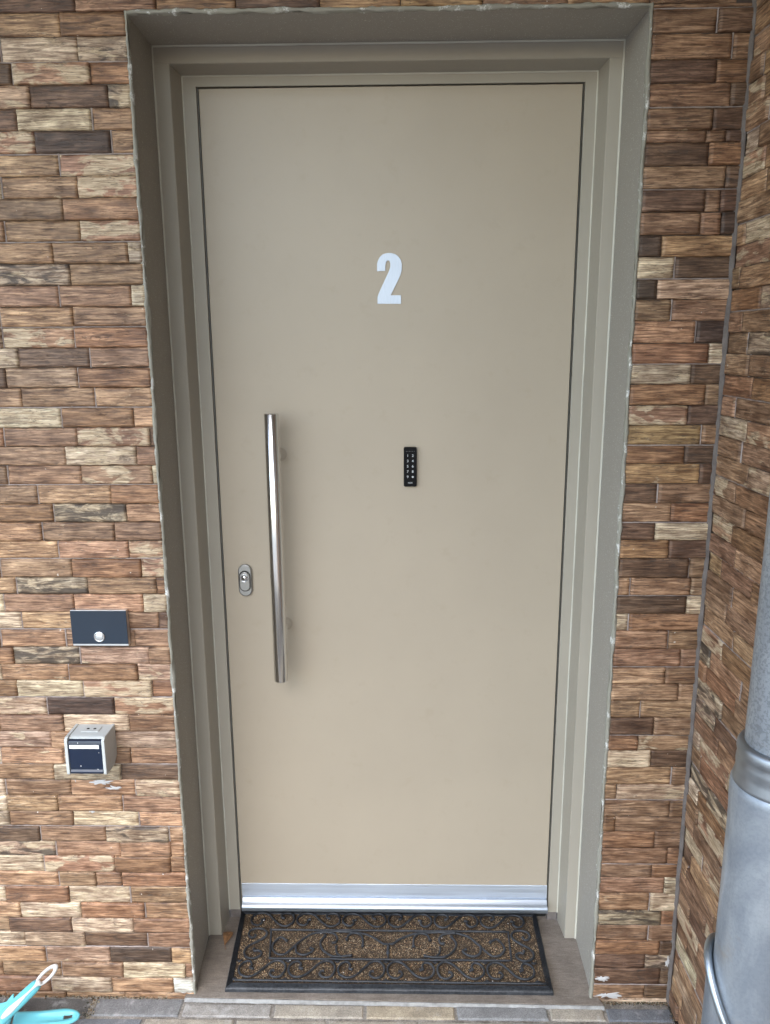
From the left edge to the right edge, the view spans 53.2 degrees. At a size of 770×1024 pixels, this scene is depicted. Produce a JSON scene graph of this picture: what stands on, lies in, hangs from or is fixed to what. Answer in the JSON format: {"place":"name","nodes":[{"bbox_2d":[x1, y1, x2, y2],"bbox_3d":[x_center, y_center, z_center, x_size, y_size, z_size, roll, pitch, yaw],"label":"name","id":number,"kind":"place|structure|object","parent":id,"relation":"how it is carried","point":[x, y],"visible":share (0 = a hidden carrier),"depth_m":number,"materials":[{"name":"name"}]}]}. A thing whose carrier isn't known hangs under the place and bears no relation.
{"place":"outdoors","nodes":[
{"label":"outdoors","id":0,"kind":"place"},
{"bbox_2d":[0,995,674,1023],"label":"pavement","id":1,"kind":"structure","parent":0,"point":[139,1007],"depth_m":1.72,"materials":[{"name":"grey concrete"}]},
{"bbox_2d":[0,994,79,1023],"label":"dustpan","id":2,"kind":"object","parent":1,"relation":"on","point":[55,1016],"visible":0.95,"depth_m":1.66,"materials":[{"name":"teal plastic"}]},
{"bbox_2d":[0,964,57,1023],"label":"hand brush","id":3,"kind":"object","parent":2,"relation":"on","point":[16,1004],"visible":1,"depth_m":1.62,"materials":[{"name":"teal plastic"}]},
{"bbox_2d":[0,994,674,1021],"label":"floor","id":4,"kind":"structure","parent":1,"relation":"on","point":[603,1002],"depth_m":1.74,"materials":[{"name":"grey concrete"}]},
{"bbox_2d":[184,998,604,1009],"bbox_3d":[0.018,1.111,1.738,0.948,0.008,0.006,0,12,2],"label":"pavement pointing","id":5,"kind":"object","parent":1,"relation":"on","point":[317,1002],"visible":1,"depth_m":1.74,"materials":[{"name":"grey concrete"}]},
{"label":"ground","id":6,"kind":"structure","parent":0,"visible":0},
{"bbox_2d":[0,0,753,1002],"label":"brick wall","id":7,"kind":"structure","parent":6,"relation":"on","point":[102,884],"depth_m":1.51,"materials":[{"name":"brown brick"}]},
{"bbox_2d":[64,724,116,774],"bbox_3d":[-0.610,0.492,1.599,0.082,0.084,0.064,0,12,1],"label":"outlet box","id":8,"kind":"object","parent":7,"relation":"attached to","point":[90,748],"visible":1,"depth_m":1.57,"materials":[{"name":"grey plastic"}]},
{"bbox_2d":[70,608,130,645],"bbox_3d":[-0.578,0.234,1.564,0.114,0.076,0.019,0,12,1],"label":"doorbell","id":9,"kind":"object","parent":7,"relation":"attached to","point":[100,627],"visible":1,"depth_m":1.56,"materials":[{"name":"metal"}]},
{"bbox_2d":[151,39,625,938],"bbox_3d":[0.011,0.066,1.747,0.922,2.020,0.138,0,12,1],"label":"front door","id":10,"kind":"structure","parent":7,"relation":"attached to","point":[389,279],"depth_m":1.71,"materials":[{"name":"paint"}]},
{"bbox_2d":[199,84,582,898],"bbox_3d":[0.016,0.069,1.787,0.780,1.919,0.040,0,12,1],"label":"door leaf","id":11,"kind":"structure","parent":10,"relation":"in","point":[407,738],"depth_m":1.73,"materials":[{"name":"paint"}]},
{"bbox_2d":[185,911,602,1005],"bbox_3d":[0.019,1.085,1.886,0.946,0.030,0.307,0,12,1],"label":"doorstep","id":12,"kind":"object","parent":6,"relation":"on","point":[569,981],"visible":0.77,"depth_m":1.77,"materials":[{"name":"paint"}]},
{"bbox_2d":[223,932,232,948],"bbox_3d":[-0.391,1.059,1.909,0.025,0.011,0.056,0,12,1],"label":"dry leaf","id":13,"kind":"object","parent":12,"relation":"on","point":[227,936],"visible":1,"depth_m":1.91,"materials":[{"name":"brown plant"}]},
{"bbox_2d":[225,911,553,995],"bbox_3d":[0.006,1.063,1.873,0.765,0.018,0.247,0,12,1],"label":"doormat","id":14,"kind":"object","parent":12,"relation":"on","point":[423,953],"visible":0.99,"depth_m":1.85,"materials":[{"name":"rubber"}]},
{"bbox_2d":[666,0,769,1023],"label":"side wall","id":15,"kind":"structure","parent":6,"relation":"on","point":[739,491],"depth_m":1.41,"materials":[{"name":"brown brick"}]},
{"bbox_2d":[701,494,769,1023],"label":"drainpipe","id":16,"kind":"object","parent":15,"relation":"attached to","point":[737,963],"visible":1,"depth_m":1.05,"materials":[{"name":"metal"}]}
]}

